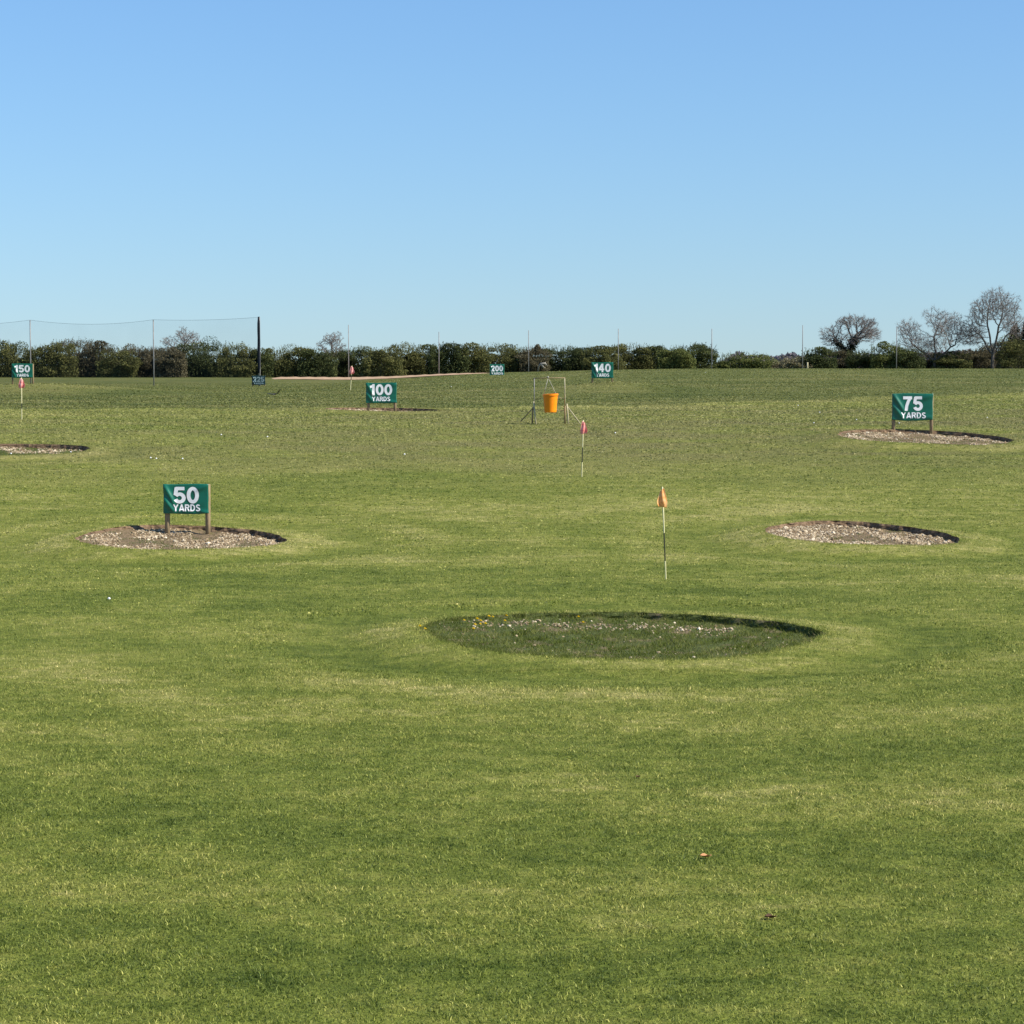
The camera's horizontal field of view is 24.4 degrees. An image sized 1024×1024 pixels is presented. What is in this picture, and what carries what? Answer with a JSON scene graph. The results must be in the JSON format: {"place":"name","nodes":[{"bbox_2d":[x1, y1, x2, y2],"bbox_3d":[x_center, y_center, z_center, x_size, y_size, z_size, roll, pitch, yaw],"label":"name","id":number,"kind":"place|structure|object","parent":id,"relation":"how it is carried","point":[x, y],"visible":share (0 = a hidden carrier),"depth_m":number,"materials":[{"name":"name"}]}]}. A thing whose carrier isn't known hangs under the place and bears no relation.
{"place":"outdoors","nodes":[
{"label":"outdoors","id":0,"kind":"place"},
{"bbox_2d":[272,373,483,379],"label":"stubble field","id":1,"kind":"structure","parent":0,"point":[353,378],"depth_m":268.00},
{"bbox_2d":[0,365,1023,1023],"bbox_3d":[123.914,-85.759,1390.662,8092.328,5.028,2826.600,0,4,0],"label":"lawn","id":2,"kind":"structure","parent":0,"point":[430,665],"depth_m":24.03,"materials":[{"name":"green plant"}]},
{"bbox_2d":[0,340,20,376],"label":"hedge bush","id":3,"kind":"object","parent":2,"relation":"on","point":[5,358],"visible":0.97,"depth_m":310.38,"materials":[{"name":"green plant"}]},
{"bbox_2d":[0,341,38,376],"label":"hedge bush","id":4,"kind":"object","parent":2,"relation":"on","point":[15,348],"visible":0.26,"depth_m":313.44,"materials":[{"name":"green plant"}]},
{"bbox_2d":[18,377,24,419],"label":"practice flag","id":5,"kind":"object","parent":2,"relation":"on","point":[21,384],"visible":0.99,"depth_m":79.69,"materials":[{"name":"fabric"}]},
{"bbox_2d":[12,363,33,383],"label":"distance sign","id":6,"kind":"object","parent":2,"relation":"on","point":[19,370],"visible":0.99,"depth_m":136.88,"materials":[{"name":"green plastic"}]},
{"bbox_2d":[15,346,57,376],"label":"hedge bush","id":7,"kind":"object","parent":2,"relation":"on","point":[37,353],"visible":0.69,"depth_m":308.73,"materials":[{"name":"green plant"}]},
{"bbox_2d":[0,444,89,455],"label":"gravel bunker","id":8,"kind":"object","parent":2,"relation":"on","point":[22,449],"visible":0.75,"depth_m":64.07,"materials":[{"name":"gravel"}]},
{"bbox_2d":[38,339,82,376],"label":"hedge bush","id":9,"kind":"object","parent":2,"relation":"on","point":[64,363],"visible":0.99,"depth_m":309.01,"materials":[{"name":"green plant"}]},
{"bbox_2d":[55,338,96,376],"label":"hedge bush","id":10,"kind":"object","parent":2,"relation":"on","point":[80,341],"visible":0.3,"depth_m":313.49,"materials":[{"name":"green plant"}]},
{"bbox_2d":[77,340,118,376],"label":"hedge bush","id":11,"kind":"object","parent":2,"relation":"on","point":[88,361],"visible":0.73,"depth_m":310.32,"materials":[{"name":"green plant"}]},
{"bbox_2d":[95,347,141,377],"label":"hedge bush","id":12,"kind":"object","parent":2,"relation":"on","point":[116,370],"visible":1,"depth_m":307.80,"materials":[{"name":"green plant"}]},
{"bbox_2d":[8,317,260,385],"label":"ball stop net","id":13,"kind":"object","parent":2,"relation":"on","point":[258,348],"visible":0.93,"depth_m":205.61,"materials":[{"name":"plastic"}]},
{"bbox_2d":[114,343,154,376],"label":"hedge bush","id":14,"kind":"object","parent":2,"relation":"on","point":[143,353],"visible":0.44,"depth_m":312.70,"materials":[{"name":"green plant"}]},
{"bbox_2d":[134,346,168,376],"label":"hedge bush","id":15,"kind":"object","parent":2,"relation":"on","point":[146,365],"visible":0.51,"depth_m":311.74,"materials":[{"name":"green plant"}]},
{"bbox_2d":[154,346,187,377],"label":"hedge bush","id":16,"kind":"object","parent":2,"relation":"on","point":[168,366],"visible":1,"depth_m":307.43,"materials":[{"name":"green plant"}]},
{"bbox_2d":[160,326,201,350],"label":"bare tree","id":17,"kind":"object","parent":2,"relation":"on","point":[185,337],"visible":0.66,"depth_m":334.00,"materials":[{"name":"grey plant"}]},
{"bbox_2d":[76,525,286,549],"bbox_3d":[-5.884,0.502,42.431,3.737,0.264,4.270,0,4,0],"label":"gravel bunker","id":18,"kind":"object","parent":2,"relation":"on","point":[180,537],"visible":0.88,"depth_m":43.31,"materials":[{"name":"gravel"}]},
{"bbox_2d":[163,484,210,533],"bbox_3d":[-6.039,0.067,44.045,0.867,1.187,0.186,0,4,0],"label":"distance sign","id":19,"kind":"object","parent":18,"relation":"on","point":[186,498],"visible":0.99,"depth_m":43.98,"materials":[{"name":"green plastic"}]},
{"bbox_2d":[175,343,215,376],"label":"hedge bush","id":20,"kind":"object","parent":2,"relation":"on","point":[198,362],"visible":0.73,"depth_m":311.21,"materials":[{"name":"green plant"}]},
{"bbox_2d":[189,335,237,376],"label":"hedge bush","id":21,"kind":"object","parent":2,"relation":"on","point":[212,349],"visible":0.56,"depth_m":313.62,"materials":[{"name":"green plant"}]},
{"bbox_2d":[215,341,261,377],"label":"hedge bush","id":22,"kind":"object","parent":2,"relation":"on","point":[228,366],"visible":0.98,"depth_m":308.44,"materials":[{"name":"green plant"}]},
{"bbox_2d":[240,348,276,377],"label":"hedge bush","id":23,"kind":"object","parent":2,"relation":"on","point":[267,368],"visible":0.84,"depth_m":308.97,"materials":[{"name":"green plant"}]},
{"bbox_2d":[252,376,264,385],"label":"distance sign","id":24,"kind":"object","parent":2,"relation":"on","point":[258,380],"visible":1,"depth_m":204.16,"materials":[{"name":"plastic"}]},
{"bbox_2d":[265,347,294,376],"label":"hedge bush","id":25,"kind":"object","parent":2,"relation":"on","point":[275,355],"visible":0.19,"depth_m":313.61,"materials":[{"name":"green plant"}]},
{"bbox_2d":[276,344,323,376],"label":"hedge bush","id":26,"kind":"object","parent":2,"relation":"on","point":[289,370],"visible":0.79,"depth_m":310.05,"materials":[{"name":"green plant"}]},
{"bbox_2d":[297,347,338,376],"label":"hedge bush","id":27,"kind":"object","parent":2,"relation":"on","point":[318,360],"visible":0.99,"depth_m":308.12,"materials":[{"name":"green plant"}]},
{"bbox_2d":[316,331,345,352],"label":"bare tree","id":28,"kind":"object","parent":2,"relation":"on","point":[331,341],"visible":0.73,"depth_m":333.90,"materials":[{"name":"grey plant"}]},
{"bbox_2d":[319,346,355,376],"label":"hedge bush","id":29,"kind":"object","parent":2,"relation":"on","point":[343,361],"visible":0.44,"depth_m":312.70,"materials":[{"name":"green plant"}]},
{"bbox_2d":[348,325,348,376],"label":"boundary pole","id":30,"kind":"object","parent":2,"relation":"on","point":[348,350],"visible":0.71,"depth_m":289.29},
{"bbox_2d":[349,366,353,389],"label":"practice flag","id":31,"kind":"object","parent":2,"relation":"on","point":[351,372],"visible":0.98,"depth_m":134.18,"materials":[{"name":"fabric"}]},
{"bbox_2d":[336,345,379,376],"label":"hedge bush","id":32,"kind":"object","parent":2,"relation":"on","point":[355,355],"visible":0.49,"depth_m":311.34,"materials":[{"name":"green plant"}]},
{"bbox_2d":[326,408,435,410],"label":"gravel bunker","id":33,"kind":"object","parent":2,"relation":"on","point":[391,409],"visible":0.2,"depth_m":92.69,"materials":[{"name":"gravel"}]},
{"bbox_2d":[366,383,396,410],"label":"distance sign","id":34,"kind":"object","parent":33,"relation":"on","point":[381,392],"visible":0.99,"depth_m":89.81,"materials":[{"name":"green plastic"}]},
{"bbox_2d":[357,346,408,376],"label":"hedge bush","id":35,"kind":"object","parent":2,"relation":"on","point":[380,363],"visible":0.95,"depth_m":307.58,"materials":[{"name":"green plant"}]},
{"bbox_2d":[382,341,427,375],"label":"hedge bush","id":36,"kind":"object","parent":2,"relation":"on","point":[414,358],"visible":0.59,"depth_m":311.65,"materials":[{"name":"green plant"}]},
{"bbox_2d":[406,343,446,374],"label":"hedge bush","id":37,"kind":"object","parent":2,"relation":"on","point":[426,346],"visible":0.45,"depth_m":313.27,"materials":[{"name":"green plant"}]},
{"bbox_2d":[426,341,471,374],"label":"hedge bush","id":38,"kind":"object","parent":2,"relation":"on","point":[446,354],"visible":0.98,"depth_m":308.05,"materials":[{"name":"green plant"}]},
{"bbox_2d":[450,342,494,372],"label":"hedge bush","id":39,"kind":"object","parent":2,"relation":"on","point":[477,356],"visible":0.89,"depth_m":309.49,"materials":[{"name":"green plant"}]},
{"bbox_2d":[489,364,503,374],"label":"distance sign","id":40,"kind":"object","parent":2,"relation":"on","point":[496,369],"visible":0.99,"depth_m":182.51,"materials":[{"name":"green plastic"}]},
{"bbox_2d":[476,342,518,372],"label":"hedge bush","id":41,"kind":"object","parent":2,"relation":"on","point":[498,357],"visible":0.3,"depth_m":313.98,"materials":[{"name":"green plant"}]},
{"bbox_2d":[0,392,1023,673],"bbox_3d":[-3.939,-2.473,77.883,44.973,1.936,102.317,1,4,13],"label":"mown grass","id":42,"kind":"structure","parent":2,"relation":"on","point":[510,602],"depth_m":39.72,"materials":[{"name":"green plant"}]},
{"bbox_2d":[497,344,534,371],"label":"hedge bush","id":43,"kind":"object","parent":2,"relation":"on","point":[508,363],"visible":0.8,"depth_m":309.67,"materials":[{"name":"green plant"}]},
{"bbox_2d":[528,330,528,371],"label":"boundary pole","id":44,"kind":"object","parent":2,"relation":"on","point":[528,350],"visible":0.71,"depth_m":299.26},
{"bbox_2d":[514,344,551,371],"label":"hedge bush","id":45,"kind":"object","parent":2,"relation":"on","point":[535,362],"visible":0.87,"depth_m":308.27,"materials":[{"name":"green plant"}]},
{"bbox_2d":[537,362,546,371],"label":"dead branch","id":46,"kind":"object","parent":2,"relation":"on","point":[542,364],"visible":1,"depth_m":295.35,"materials":[{"name":"wood"}]},
{"bbox_2d":[521,376,580,423],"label":"bucket frame","id":47,"kind":"object","parent":2,"relation":"on","point":[564,410],"visible":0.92,"depth_m":75.52,"materials":[{"name":"grey wood"}]},
{"bbox_2d":[535,378,563,412],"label":"hanging bucket","id":48,"kind":"object","parent":47,"relation":"hanging from","point":[550,403],"visible":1,"depth_m":75.40,"materials":[{"name":"orange plastic"}]},
{"bbox_2d":[535,345,578,370],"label":"hedge bush","id":49,"kind":"object","parent":2,"relation":"on","point":[555,365],"visible":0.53,"depth_m":313.31,"materials":[{"name":"green plant"}]},
{"bbox_2d":[562,347,599,370],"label":"hedge bush","id":50,"kind":"object","parent":2,"relation":"on","point":[575,359],"visible":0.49,"depth_m":311.23,"materials":[{"name":"green plant"}]},
{"bbox_2d":[580,420,587,476],"bbox_3d":[1.697,-1.453,55.756,0.170,1.418,0.090,2,4,22],"label":"practice flag","id":51,"kind":"object","parent":2,"relation":"on","point":[583,430],"visible":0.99,"depth_m":55.73,"materials":[{"name":"fabric"}]},
{"bbox_2d":[591,362,612,382],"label":"distance sign","id":52,"kind":"object","parent":2,"relation":"on","point":[602,369],"visible":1,"depth_m":127.75,"materials":[{"name":"green plastic"}]},
{"bbox_2d":[579,344,627,369],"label":"hedge bush","id":53,"kind":"object","parent":2,"relation":"on","point":[604,352],"visible":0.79,"depth_m":307.63,"materials":[{"name":"green plant"}]},
{"bbox_2d":[618,329,618,369],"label":"boundary pole","id":54,"kind":"object","parent":2,"relation":"on","point":[618,349],"visible":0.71,"depth_m":299.25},
{"bbox_2d":[421,610,825,659],"bbox_3d":[1.361,1.521,29.029,5.053,0.205,4.681,0,4,0],"label":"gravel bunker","id":55,"kind":"object","parent":2,"relation":"on","point":[629,635],"visible":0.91,"depth_m":29.56,"materials":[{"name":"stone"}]},
{"bbox_2d":[610,342,654,368],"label":"hedge bush","id":56,"kind":"object","parent":2,"relation":"on","point":[627,356],"visible":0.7,"depth_m":311.70,"materials":[{"name":"green plant"}]},
{"bbox_2d":[634,343,673,368],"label":"hedge bush","id":57,"kind":"object","parent":2,"relation":"on","point":[657,348],"visible":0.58,"depth_m":312.51,"materials":[{"name":"green plant"}]},
{"bbox_2d":[657,487,666,578],"bbox_3d":[2.282,0.361,36.096,0.160,1.494,0.083,0,4,0],"label":"practice flag","id":58,"kind":"object","parent":2,"relation":"on","point":[662,500],"visible":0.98,"depth_m":36.06,"materials":[{"name":"fabric"}]},
{"bbox_2d":[656,346,696,368],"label":"hedge bush","id":59,"kind":"object","parent":2,"relation":"on","point":[682,357],"visible":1,"depth_m":307.74,"materials":[{"name":"green plant"}]},
{"bbox_2d":[675,342,719,368],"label":"hedge bush","id":60,"kind":"object","parent":2,"relation":"on","point":[702,355],"visible":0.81,"depth_m":310.06,"materials":[{"name":"green plant"}]},
{"bbox_2d":[711,335,711,368],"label":"boundary pole","id":61,"kind":"object","parent":2,"relation":"on","point":[711,351],"visible":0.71,"depth_m":299.29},
{"bbox_2d":[713,358,728,368],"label":"hedge bush","id":62,"kind":"object","parent":2,"relation":"on","point":[719,365],"visible":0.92,"depth_m":310.44,"materials":[{"name":"green plant"}]},
{"bbox_2d":[721,351,778,368],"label":"hedge bush","id":63,"kind":"object","parent":2,"relation":"on","point":[752,361],"visible":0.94,"depth_m":310.51,"materials":[{"name":"green plant"}]},
{"bbox_2d":[764,913,775,917],"bbox_3d":[1.580,2.474,14.515,0.062,0.023,0.052,-3,5,-43],"label":"fallen leaf","id":64,"kind":"object","parent":2,"relation":"on","point":[769,915],"visible":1,"depth_m":14.51,"materials":[{"name":"brown plant"}]},
{"bbox_2d":[766,360,783,368],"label":"hedge bush","id":65,"kind":"object","parent":2,"relation":"on","point":[776,366],"visible":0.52,"depth_m":314.55,"materials":[{"name":"green plant"}]},
{"bbox_2d":[778,356,813,368],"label":"hedge bush","id":66,"kind":"object","parent":2,"relation":"on","point":[788,363],"visible":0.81,"depth_m":312.37,"materials":[{"name":"green plant"}]},
{"bbox_2d":[802,325,802,367],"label":"boundary pole","id":67,"kind":"object","parent":2,"relation":"on","point":[802,346],"visible":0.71,"depth_m":299.23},
{"bbox_2d":[796,346,838,368],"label":"hedge bush","id":68,"kind":"object","parent":2,"relation":"on","point":[816,359],"visible":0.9,"depth_m":312.57,"materials":[{"name":"green plant"}]},
{"bbox_2d":[821,347,851,368],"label":"hedge bush","id":69,"kind":"object","parent":2,"relation":"on","point":[841,354],"visible":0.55,"depth_m":320.51,"materials":[{"name":"green plant"}]},
{"bbox_2d":[818,313,882,355],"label":"bare tree","id":70,"kind":"object","parent":2,"relation":"on","point":[853,341],"visible":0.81,"depth_m":323.74,"materials":[{"name":"brown plant"}]},
{"bbox_2d":[765,521,959,545],"bbox_3d":[6.347,0.438,43.250,3.531,0.279,4.400,0,4,0],"label":"gravel bunker","id":71,"kind":"object","parent":2,"relation":"on","point":[853,532],"visible":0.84,"depth_m":44.07,"materials":[{"name":"gravel"}]},
{"bbox_2d":[843,349,883,368],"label":"hedge bush","id":72,"kind":"object","parent":2,"relation":"on","point":[860,362],"visible":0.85,"depth_m":318.23,"materials":[{"name":"green plant"}]},
{"bbox_2d":[723,349,1009,368],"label":"wood","id":73,"kind":"object","parent":2,"relation":"on","point":[792,354],"visible":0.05,"depth_m":599.28,"materials":[{"name":"green plant"}]},
{"bbox_2d":[867,341,905,368],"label":"hedge bush","id":74,"kind":"object","parent":2,"relation":"on","point":[885,354],"visible":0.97,"depth_m":316.54,"materials":[{"name":"green plant"}]},
{"bbox_2d":[896,327,896,368],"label":"boundary pole","id":75,"kind":"object","parent":2,"relation":"on","point":[896,347],"visible":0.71,"depth_m":299.24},
{"bbox_2d":[888,345,926,368],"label":"hedge bush","id":76,"kind":"object","parent":2,"relation":"on","point":[912,359],"visible":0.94,"depth_m":316.12,"materials":[{"name":"green plant"}]},
{"bbox_2d":[837,429,1012,444],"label":"gravel bunker","id":77,"kind":"object","parent":2,"relation":"on","point":[935,437],"visible":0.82,"depth_m":68.19,"materials":[{"name":"gravel"}]},
{"bbox_2d":[892,393,933,433],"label":"distance sign","id":78,"kind":"object","parent":77,"relation":"on","point":[912,407],"visible":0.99,"depth_m":69.71,"materials":[{"name":"green plastic"}]},
{"bbox_2d":[893,305,970,367],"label":"bare tree","id":79,"kind":"object","parent":2,"relation":"on","point":[945,322],"visible":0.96,"depth_m":323.84,"materials":[{"name":"brown plant"}]},
{"bbox_2d":[918,351,945,368],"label":"hedge bush","id":80,"kind":"object","parent":2,"relation":"on","point":[929,363],"visible":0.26,"depth_m":328.31,"materials":[{"name":"green plant"}]},
{"bbox_2d":[931,348,972,368],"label":"hedge bush","id":81,"kind":"object","parent":2,"relation":"on","point":[947,360],"visible":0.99,"depth_m":324.24,"materials":[{"name":"green plant"}]},
{"bbox_2d":[954,348,995,368],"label":"hedge bush","id":82,"kind":"object","parent":2,"relation":"on","point":[978,358],"visible":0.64,"depth_m":328.33,"materials":[{"name":"green plant"}]},
{"bbox_2d":[956,285,1023,368],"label":"bare tree","id":83,"kind":"object","parent":2,"relation":"on","point":[993,299],"visible":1,"depth_m":323.67,"materials":[{"name":"brown plant"}]},
{"bbox_2d":[977,339,1022,368],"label":"hedge bush","id":84,"kind":"object","parent":2,"relation":"on","point":[985,349],"visible":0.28,"depth_m":330.83,"materials":[{"name":"green plant"}]},
{"bbox_2d":[994,334,1023,368],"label":"hedge bush","id":85,"kind":"object","parent":2,"relation":"on","point":[1007,361],"visible":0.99,"depth_m":324.60,"materials":[{"name":"green plant"}]},
{"bbox_2d":[1005,324,1022,360],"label":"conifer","id":86,"kind":"object","parent":2,"relation":"on","point":[1017,331],"visible":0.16,"depth_m":343.69,"materials":[{"name":"green plant"}]},
{"bbox_2d":[0,368,1023,408],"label":"rough grass","id":87,"kind":"structure","parent":0,"point":[248,390],"depth_m":127.67,"materials":[{"name":"green plant"}]},
{"bbox_2d":[0,0,1023,363],"label":"sky","id":88,"kind":"structure","parent":0,"point":[744,174],"materials":[{"name":"blue"}]}
]}

